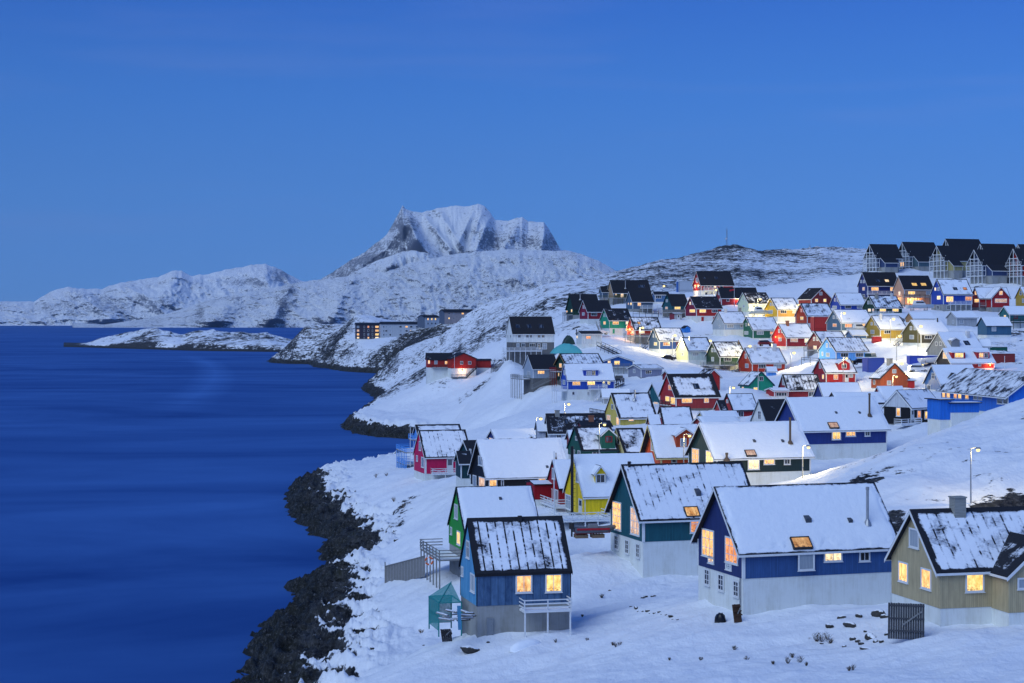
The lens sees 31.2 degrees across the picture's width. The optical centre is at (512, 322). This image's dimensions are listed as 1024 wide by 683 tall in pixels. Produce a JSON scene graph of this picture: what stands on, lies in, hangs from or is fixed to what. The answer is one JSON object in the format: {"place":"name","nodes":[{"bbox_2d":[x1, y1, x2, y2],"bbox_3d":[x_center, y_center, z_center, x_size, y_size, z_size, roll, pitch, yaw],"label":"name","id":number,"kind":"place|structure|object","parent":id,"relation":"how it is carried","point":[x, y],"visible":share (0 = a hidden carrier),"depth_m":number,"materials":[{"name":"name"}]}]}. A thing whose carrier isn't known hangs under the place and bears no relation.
{"place":"outdoors","nodes":[
{"label":"outdoors","id":0,"kind":"place"},
{"bbox_2d":[0,264,304,325],"bbox_3d":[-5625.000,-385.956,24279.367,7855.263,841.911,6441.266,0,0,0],"label":"mountains","id":1,"kind":"structure","parent":0,"point":[166,293],"depth_m":23030.28,"materials":[{"name":"white snow"}]},
{"bbox_2d":[64,327,290,351],"bbox_3d":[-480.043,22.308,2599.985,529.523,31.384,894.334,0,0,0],"label":"island","id":2,"kind":"structure","parent":0,"point":[155,338],"depth_m":2381.18,"materials":[{"name":"white snow"}]},
{"bbox_2d":[0,326,412,682],"bbox_3d":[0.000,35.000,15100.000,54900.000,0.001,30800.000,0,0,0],"label":"sea","id":3,"kind":"structure","parent":0,"point":[151,531],"depth_m":371.84,"materials":[{"name":"blue liquid"}]},
{"bbox_2d":[72,249,614,327],"bbox_3d":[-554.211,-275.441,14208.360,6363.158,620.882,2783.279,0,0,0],"label":"mountains","id":4,"kind":"structure","parent":0,"point":[413,291],"depth_m":13670.81,"materials":[{"name":"white snow"}]},
{"bbox_2d":[349,250,436,275],"bbox_3d":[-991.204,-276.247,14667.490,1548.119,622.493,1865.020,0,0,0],"label":"mountains","id":5,"kind":"structure","parent":0,"point":[394,261],"depth_m":14710.66,"materials":[{"name":"white snow"}]},
{"bbox_2d":[322,204,592,278],"bbox_3d":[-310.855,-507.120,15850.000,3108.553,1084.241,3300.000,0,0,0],"label":"mountains","id":6,"kind":"structure","parent":0,"point":[444,231],"depth_m":15690.44,"materials":[{"name":"white snow"}]},
{"bbox_2d":[0,0,1023,301],"label":"sky","id":7,"kind":"structure","parent":0,"point":[140,139],"materials":[{"name":"blue"}]},
{"bbox_2d":[230,244,1023,682],"bbox_3d":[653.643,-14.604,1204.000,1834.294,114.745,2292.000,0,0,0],"label":"snowy ground","id":8,"kind":"structure","parent":0,"point":[346,598],"depth_m":207.97,"materials":[{"name":"white snow"}]},
{"bbox_2d":[354,323,379,341],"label":"apartment block","id":9,"kind":"structure","parent":8,"relation":"on","point":[368,331],"depth_m":1400.98,"materials":[{"name":"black paint"}]},
{"bbox_2d":[379,322,416,337],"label":"apartment block","id":10,"kind":"structure","parent":8,"relation":"on","point":[393,329],"depth_m":1386.40,"materials":[{"name":"white paint"}]},
{"bbox_2d":[385,555,425,582],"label":"plank windbreak","id":11,"kind":"object","parent":8,"relation":"on","point":[409,569],"visible":0.87,"depth_m":205.44,"materials":[{"name":"grey wood"}]},
{"bbox_2d":[417,315,438,328],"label":"apartment block","id":12,"kind":"structure","parent":8,"relation":"on","point":[425,321],"depth_m":1303.51,"materials":[{"name":"white paint"}]},
{"bbox_2d":[396,424,460,468],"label":"wooden house","id":13,"kind":"structure","parent":8,"relation":"on","point":[404,450],"depth_m":348.32,"materials":[{"name":"white paint"}]},
{"bbox_2d":[412,429,467,480],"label":"wooden house","id":14,"kind":"structure","parent":8,"relation":"on","point":[434,451],"depth_m":314.23,"materials":[{"name":"red paint"}]},
{"bbox_2d":[428,581,461,636],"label":"net shelter","id":15,"kind":"object","parent":8,"relation":"on","point":[443,599],"visible":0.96,"depth_m":160.99,"materials":[{"name":"teal"}]},
{"bbox_2d":[439,309,472,325],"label":"apartment block","id":16,"kind":"structure","parent":8,"relation":"on","point":[447,316],"depth_m":1233.49,"materials":[{"name":"white paint"}]},
{"bbox_2d":[436,606,475,629],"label":"timber heap","id":17,"kind":"object","parent":8,"relation":"on","point":[466,616],"visible":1,"depth_m":153.81,"materials":[{"name":"grey wood"}]},
{"bbox_2d":[425,352,491,383],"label":"wooden house","id":18,"kind":"structure","parent":8,"relation":"on","point":[439,365],"depth_m":640.06,"materials":[{"name":"red paint"}]},
{"bbox_2d":[453,440,475,486],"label":"wooden house","id":19,"kind":"structure","parent":8,"relation":"on","point":[463,456],"depth_m":278.78,"materials":[{"name":"white paint"}]},
{"bbox_2d":[420,485,537,588],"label":"wooden house","id":20,"kind":"structure","parent":8,"relation":"on","point":[492,501],"depth_m":195.60,"materials":[{"name":"paint"}]},
{"bbox_2d":[486,428,535,438],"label":"wooden house","id":21,"kind":"structure","parent":8,"relation":"on","point":[511,433],"depth_m":332.38,"materials":[{"name":"white paint"}]},
{"bbox_2d":[459,515,572,637],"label":"wooden house","id":22,"kind":"structure","parent":8,"relation":"on","point":[515,573],"depth_m":157.57,"materials":[{"name":"blue paint"}]},
{"bbox_2d":[515,575,532,593],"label":"window","id":23,"kind":"structure","parent":22,"relation":"in","point":[523,583],"depth_m":156.98,"materials":[{"name":"glass"}]},
{"bbox_2d":[545,574,562,593],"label":"window","id":24,"kind":"structure","parent":22,"relation":"in","point":[553,582],"depth_m":157.59,"materials":[{"name":"glass"}]},
{"bbox_2d":[467,437,565,485],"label":"wooden house","id":25,"kind":"structure","parent":8,"relation":"on","point":[507,462],"depth_m":265.52,"materials":[{"name":"white paint"}]},
{"bbox_2d":[502,316,554,365],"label":"wooden house","id":26,"kind":"structure","parent":8,"relation":"on","point":[528,335],"depth_m":501.94,"materials":[{"name":"white paint"}]},
{"bbox_2d":[510,354,555,398],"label":"wooden house","id":27,"kind":"structure","parent":8,"relation":"on","point":[537,374],"depth_m":442.24,"materials":[{"name":"blue wood"}]},
{"bbox_2d":[525,459,570,511],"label":"wooden house","id":28,"kind":"structure","parent":8,"relation":"on","point":[543,491],"depth_m":230.79,"materials":[{"name":"white paint"}]},
{"bbox_2d":[534,410,605,437],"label":"wooden house","id":29,"kind":"structure","parent":8,"relation":"on","point":[557,424],"depth_m":302.06,"materials":[{"name":"white paint"}]},
{"bbox_2d":[549,353,603,385],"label":"wooden house","id":30,"kind":"structure","parent":8,"relation":"on","point":[561,359],"depth_m":436.06,"materials":[{"name":"white paint"}]},
{"bbox_2d":[564,294,597,320],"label":"wooden house","id":31,"kind":"structure","parent":8,"relation":"on","point":[573,304],"depth_m":593.61,"materials":[{"name":"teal paint"}]},
{"bbox_2d":[551,363,615,402],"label":"wooden house","id":32,"kind":"structure","parent":8,"relation":"on","point":[585,381],"depth_m":403.47,"materials":[{"name":"white paint"}]},
{"bbox_2d":[575,329,602,348],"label":"wooden house","id":33,"kind":"structure","parent":8,"relation":"on","point":[585,339],"depth_m":500.85,"materials":[{"name":"white paint"}]},
{"bbox_2d":[566,426,618,458],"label":"wooden house","id":34,"kind":"structure","parent":8,"relation":"on","point":[583,439],"depth_m":269.42,"materials":[{"name":"white paint"}]},
{"bbox_2d":[569,523,615,538],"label":"inflatable boat","id":35,"kind":"object","parent":8,"relation":"on","point":[592,530],"visible":1,"depth_m":186.44,"materials":[{"name":"red rubber"}]},
{"bbox_2d":[578,300,610,324],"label":"wooden house","id":36,"kind":"structure","parent":8,"relation":"on","point":[589,311],"depth_m":562.64,"materials":[{"name":"white paint"}]},
{"bbox_2d":[549,446,654,525],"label":"wooden house","id":37,"kind":"structure","parent":8,"relation":"on","point":[595,475],"depth_m":219.09,"materials":[{"name":"white paint"}]},
{"bbox_2d":[596,308,630,335],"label":"wooden house","id":38,"kind":"structure","parent":8,"relation":"on","point":[613,321],"depth_m":541.89,"materials":[{"name":"white paint"}]},
{"bbox_2d":[602,355,634,373],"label":"wooden house","id":39,"kind":"structure","parent":8,"relation":"on","point":[620,364],"depth_m":455.70,"materials":[{"name":"blue paint"}]},
{"bbox_2d":[598,280,651,304],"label":"wooden house","id":40,"kind":"structure","parent":8,"relation":"on","point":[613,292],"depth_m":643.08,"materials":[{"name":"black paint"}]},
{"bbox_2d":[614,428,644,452],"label":"wooden house","id":41,"kind":"structure","parent":8,"relation":"on","point":[629,440],"depth_m":270.38,"materials":[{"name":"paint"}]},
{"bbox_2d":[605,390,655,425],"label":"wooden house","id":42,"kind":"structure","parent":8,"relation":"on","point":[634,407],"depth_m":355.04,"materials":[{"name":"white paint"}]},
{"bbox_2d":[625,317,660,344],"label":"wooden house","id":43,"kind":"structure","parent":8,"relation":"on","point":[637,333],"depth_m":529.96,"materials":[{"name":"white paint"}]},
{"bbox_2d":[625,291,662,315],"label":"wooden house","id":44,"kind":"structure","parent":8,"relation":"on","point":[642,302],"depth_m":601.39,"materials":[{"name":"paint"}]},
{"bbox_2d":[626,364,663,377],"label":"wooden house","id":45,"kind":"structure","parent":8,"relation":"on","point":[643,370],"depth_m":441.76,"materials":[{"name":"white paint"}]},
{"bbox_2d":[639,328,683,354],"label":"wooden house","id":46,"kind":"structure","parent":8,"relation":"on","point":[660,340],"depth_m":512.37,"materials":[{"name":"paint"}]},
{"bbox_2d":[639,424,697,462],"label":"wooden house","id":47,"kind":"structure","parent":8,"relation":"on","point":[662,443],"depth_m":253.74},
{"bbox_2d":[645,406,693,424],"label":"wooden house","id":48,"kind":"structure","parent":8,"relation":"on","point":[673,415],"depth_m":326.50,"materials":[{"name":"white paint"}]},
{"bbox_2d":[658,294,686,317],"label":"wooden house","id":49,"kind":"structure","parent":8,"relation":"on","point":[674,303],"depth_m":592.56,"materials":[{"name":"teal paint"}]},
{"bbox_2d":[604,461,749,577],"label":"wooden house","id":50,"kind":"structure","parent":8,"relation":"on","point":[655,510],"depth_m":183.74,"materials":[{"name":"white paint"}]},
{"bbox_2d":[612,501,621,531],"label":"window","id":51,"kind":"structure","parent":50,"relation":"in","point":[616,506],"depth_m":188.09,"materials":[{"name":"glass"}]},
{"bbox_2d":[658,373,720,410],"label":"wooden house","id":52,"kind":"structure","parent":8,"relation":"on","point":[698,392],"depth_m":384.78,"materials":[{"name":"red paint"}]},
{"bbox_2d":[670,336,709,364],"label":"wooden house","id":53,"kind":"structure","parent":8,"relation":"on","point":[690,349],"depth_m":490.43,"materials":[{"name":"white paint"}]},
{"bbox_2d":[684,296,722,322],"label":"wooden house","id":54,"kind":"structure","parent":8,"relation":"on","point":[701,308],"depth_m":547.16,"materials":[{"name":"red paint"}]},
{"bbox_2d":[692,271,734,295],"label":"wooden house","id":55,"kind":"structure","parent":8,"relation":"on","point":[706,283],"depth_m":612.68,"materials":[{"name":"paint"}]},
{"bbox_2d":[691,416,740,423],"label":"wooden house","id":56,"kind":"structure","parent":8,"relation":"on","point":[697,419],"depth_m":308.12,"materials":[{"name":"white paint"}]},
{"bbox_2d":[700,340,742,370],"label":"wooden house","id":57,"kind":"structure","parent":8,"relation":"on","point":[724,355],"depth_m":482.24,"materials":[{"name":"white paint"}]},
{"bbox_2d":[711,308,744,335],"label":"wooden house","id":58,"kind":"structure","parent":8,"relation":"on","point":[725,322],"depth_m":527.31,"materials":[{"name":"white paint"}]},
{"bbox_2d":[716,287,741,305],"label":"wooden house","id":59,"kind":"structure","parent":8,"relation":"on","point":[725,295],"depth_m":591.24,"materials":[{"name":"red paint"}]},
{"bbox_2d":[713,393,756,416],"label":"wooden house","id":60,"kind":"structure","parent":8,"relation":"on","point":[742,404],"depth_m":357.38,"materials":[{"name":"white paint"}]},
{"bbox_2d":[684,417,815,484],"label":"wooden house","id":61,"kind":"structure","parent":8,"relation":"on","point":[766,452],"depth_m":244.53,"materials":[{"name":"paint"}]},
{"bbox_2d":[736,292,768,316],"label":"wooden house","id":62,"kind":"structure","parent":8,"relation":"on","point":[747,302],"depth_m":567.78,"materials":[{"name":"white paint"}]},
{"bbox_2d":[738,371,774,391],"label":"wooden house","id":63,"kind":"structure","parent":8,"relation":"on","point":[761,380],"depth_m":409.71,"materials":[{"name":"green paint"}]},
{"bbox_2d":[732,344,786,373],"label":"wooden house","id":64,"kind":"structure","parent":8,"relation":"on","point":[754,358],"depth_m":473.05,"materials":[{"name":"red paint"}]},
{"bbox_2d":[743,317,776,339],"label":"wooden house","id":65,"kind":"structure","parent":8,"relation":"on","point":[761,328],"depth_m":522.40,"materials":[{"name":"green paint"}]},
{"bbox_2d":[750,399,784,420],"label":"wooden house","id":66,"kind":"structure","parent":8,"relation":"on","point":[766,409],"depth_m":302.81,"materials":[{"name":"white paint"}]},
{"bbox_2d":[763,298,798,321],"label":"wooden house","id":67,"kind":"structure","parent":8,"relation":"on","point":[782,309],"depth_m":551.96,"materials":[{"name":"yellow paint"}]},
{"bbox_2d":[770,321,812,348],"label":"wooden house","id":68,"kind":"structure","parent":8,"relation":"on","point":[787,335],"depth_m":497.54,"materials":[{"name":"white paint"}]},
{"bbox_2d":[764,374,819,398],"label":"wooden house","id":69,"kind":"structure","parent":8,"relation":"on","point":[796,385],"depth_m":395.97,"materials":[{"name":"white paint"}]},
{"bbox_2d":[690,482,896,614],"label":"wooden house","id":70,"kind":"structure","parent":8,"relation":"on","point":[762,548],"depth_m":153.26,"materials":[{"name":"white paint"}]},
{"bbox_2d":[701,528,713,558],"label":"window","id":71,"kind":"structure","parent":70,"relation":"in","point":[707,535],"depth_m":156.52,"materials":[{"name":"glass"}]},
{"bbox_2d":[725,536,737,565],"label":"window","id":72,"kind":"structure","parent":70,"relation":"in","point":[731,557],"depth_m":152.22,"materials":[{"name":"glass"}]},
{"bbox_2d":[797,551,815,571],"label":"window","id":73,"kind":"structure","parent":70,"relation":"in","point":[805,562],"depth_m":151.48,"materials":[{"name":"white paint"}]},
{"bbox_2d":[794,303,831,326],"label":"wooden house","id":74,"kind":"structure","parent":8,"relation":"on","point":[805,311],"depth_m":543.35,"materials":[{"name":"white paint"}]},
{"bbox_2d":[797,288,831,303],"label":"wooden house","id":75,"kind":"structure","parent":8,"relation":"on","point":[815,295],"depth_m":562.39,"materials":[{"name":"red paint"}]},
{"bbox_2d":[810,316,828,330],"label":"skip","id":76,"kind":"object","parent":8,"relation":"on","point":[817,323],"visible":0.84,"depth_m":527.99,"materials":[{"name":"paint"}]},
{"bbox_2d":[803,331,844,358],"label":"wooden house","id":77,"kind":"structure","parent":8,"relation":"on","point":[816,339],"depth_m":466.57,"materials":[{"name":"white paint"}]},
{"bbox_2d":[774,393,890,459],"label":"wooden house","id":78,"kind":"structure","parent":8,"relation":"on","point":[856,427],"depth_m":268.20,"materials":[{"name":"white paint"}]},
{"bbox_2d":[811,359,857,381],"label":"wooden house","id":79,"kind":"structure","parent":8,"relation":"on","point":[834,370],"depth_m":401.42,"materials":[{"name":"white paint"}]},
{"bbox_2d":[812,382,861,396],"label":"wooden house","id":80,"kind":"structure","parent":8,"relation":"on","point":[824,389],"depth_m":374.63,"materials":[{"name":"white paint"}]},
{"bbox_2d":[817,337,869,359],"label":"wooden house","id":81,"kind":"structure","parent":8,"relation":"on","point":[852,348],"depth_m":444.83,"materials":[{"name":"white paint"}]},
{"bbox_2d":[829,293,864,309],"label":"wooden house","id":82,"kind":"structure","parent":8,"relation":"on","point":[847,301],"depth_m":557.30,"materials":[{"name":"white paint"}]},
{"bbox_2d":[825,310,869,331],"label":"wooden house","id":83,"kind":"structure","parent":8,"relation":"on","point":[849,319],"depth_m":503.37,"materials":[{"name":"blue paint"}]},
{"bbox_2d":[829,392,884,403],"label":"wooden house","id":84,"kind":"structure","parent":8,"relation":"on","point":[879,398],"depth_m":320.41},
{"bbox_2d":[862,357,883,372],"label":"tool shed","id":85,"kind":"structure","parent":8,"relation":"on","point":[871,364],"depth_m":418.03,"materials":[{"name":"paint"}]},
{"bbox_2d":[857,272,896,299],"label":"wooden house","id":86,"kind":"structure","parent":8,"relation":"on","point":[880,283],"depth_m":582.14,"materials":[{"name":"blue paint"}]},
{"bbox_2d":[861,293,903,314],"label":"wooden house","id":87,"kind":"structure","parent":8,"relation":"on","point":[876,304],"depth_m":542.57,"materials":[{"name":"white paint"}]},
{"bbox_2d":[863,244,902,272],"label":"house","id":88,"kind":"structure","parent":8,"relation":"on","point":[882,257],"depth_m":642.37,"materials":[{"name":"black paint"}]},
{"bbox_2d":[864,314,905,341],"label":"wooden house","id":89,"kind":"structure","parent":8,"relation":"on","point":[879,325],"depth_m":472.54,"materials":[{"name":"white paint"}]},
{"bbox_2d":[869,358,915,388],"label":"wooden house","id":90,"kind":"structure","parent":8,"relation":"on","point":[883,374],"depth_m":386.85,"materials":[{"name":"red paint"}]},
{"bbox_2d":[888,602,924,639],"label":"plank screen","id":91,"kind":"object","parent":8,"relation":"on","point":[910,630],"visible":1,"depth_m":133.33,"materials":[{"name":"grey wood"}]},
{"bbox_2d":[881,389,935,425],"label":"wooden house","id":92,"kind":"structure","parent":8,"relation":"on","point":[906,407],"depth_m":294.03,"materials":[{"name":"white paint"}]},
{"bbox_2d":[892,275,932,306],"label":"wooden house","id":93,"kind":"structure","parent":8,"relation":"on","point":[907,289],"depth_m":571.90,"materials":[{"name":"white paint"}]},
{"bbox_2d":[899,242,935,270],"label":"house","id":94,"kind":"structure","parent":8,"relation":"on","point":[916,255],"depth_m":652.53,"materials":[{"name":"black paint"}]},
{"bbox_2d":[904,312,935,321],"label":"wooden shed","id":95,"kind":"structure","parent":8,"relation":"on","point":[919,316],"depth_m":511.87,"materials":[{"name":"white paint"}]},
{"bbox_2d":[893,318,948,347],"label":"wooden house","id":96,"kind":"structure","parent":8,"relation":"on","point":[913,333],"depth_m":455.37,"materials":[{"name":"white paint"}]},
{"bbox_2d":[922,364,973,390],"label":"wooden house","id":97,"kind":"structure","parent":8,"relation":"on","point":[937,377],"depth_m":365.18,"materials":[{"name":"paint"}]},
{"bbox_2d":[929,245,971,278],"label":"house","id":98,"kind":"structure","parent":8,"relation":"on","point":[949,261],"depth_m":627.67,"materials":[{"name":"white paint"}]},
{"bbox_2d":[930,279,973,310],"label":"wooden house","id":99,"kind":"structure","parent":8,"relation":"on","point":[951,294],"depth_m":551.92,"materials":[{"name":"white paint"}]},
{"bbox_2d":[884,496,1023,626],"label":"wooden house","id":100,"kind":"structure","parent":8,"relation":"on","point":[957,561],"depth_m":137.81,"materials":[{"name":"white paint"}]},
{"bbox_2d":[920,567,931,591],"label":"window","id":101,"kind":"structure","parent":100,"relation":"in","point":[925,574],"depth_m":138.09,"materials":[{"name":"glass"}]},
{"bbox_2d":[965,574,985,593],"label":"window","id":102,"kind":"structure","parent":100,"relation":"in","point":[973,583],"depth_m":136.65,"materials":[{"name":"glass"}]},
{"bbox_2d":[925,331,982,354],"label":"wooden house","id":103,"kind":"structure","parent":8,"relation":"on","point":[941,340],"depth_m":434.43,"materials":[{"name":"white paint"}]},
{"bbox_2d":[942,239,980,251],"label":"balcony house","id":104,"kind":"structure","parent":8,"relation":"on","point":[972,244],"depth_m":664.88,"materials":[{"name":"black paint"}]},
{"bbox_2d":[945,311,978,326],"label":"wooden hut","id":105,"kind":"object","parent":8,"relation":"on","point":[961,318],"visible":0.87,"depth_m":521.32,"materials":[{"name":"white paint"}]},
{"bbox_2d":[934,348,996,369],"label":"wooden house","id":106,"kind":"structure","parent":8,"relation":"on","point":[979,358],"depth_m":404.34,"materials":[{"name":"white paint"}]},
{"bbox_2d":[924,368,1023,434],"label":"wooden house","id":107,"kind":"structure","parent":8,"relation":"on","point":[968,394],"depth_m":291.15,"materials":[{"name":"white paint"}]},
{"bbox_2d":[965,249,1008,283],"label":"house","id":108,"kind":"structure","parent":8,"relation":"on","point":[986,266],"depth_m":602.65,"materials":[{"name":"white paint"}]},
{"bbox_2d":[972,287,1010,311],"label":"wooden house","id":109,"kind":"structure","parent":8,"relation":"on","point":[992,299],"depth_m":553.94,"materials":[{"name":"white paint"}]},
{"bbox_2d":[976,317,1012,337],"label":"wooden hut","id":110,"kind":"object","parent":8,"relation":"on","point":[989,327],"visible":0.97,"depth_m":481.15,"materials":[{"name":"blue paint"}]},
{"bbox_2d":[998,306,1023,328],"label":"wooden house","id":111,"kind":"structure","parent":8,"relation":"on","point":[1014,315],"depth_m":500.92,"materials":[{"name":"white paint"}]},
{"bbox_2d":[1005,248,1023,285],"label":"house","id":112,"kind":"structure","parent":8,"relation":"on","point":[1015,263],"depth_m":595.97,"materials":[{"name":"white paint"}]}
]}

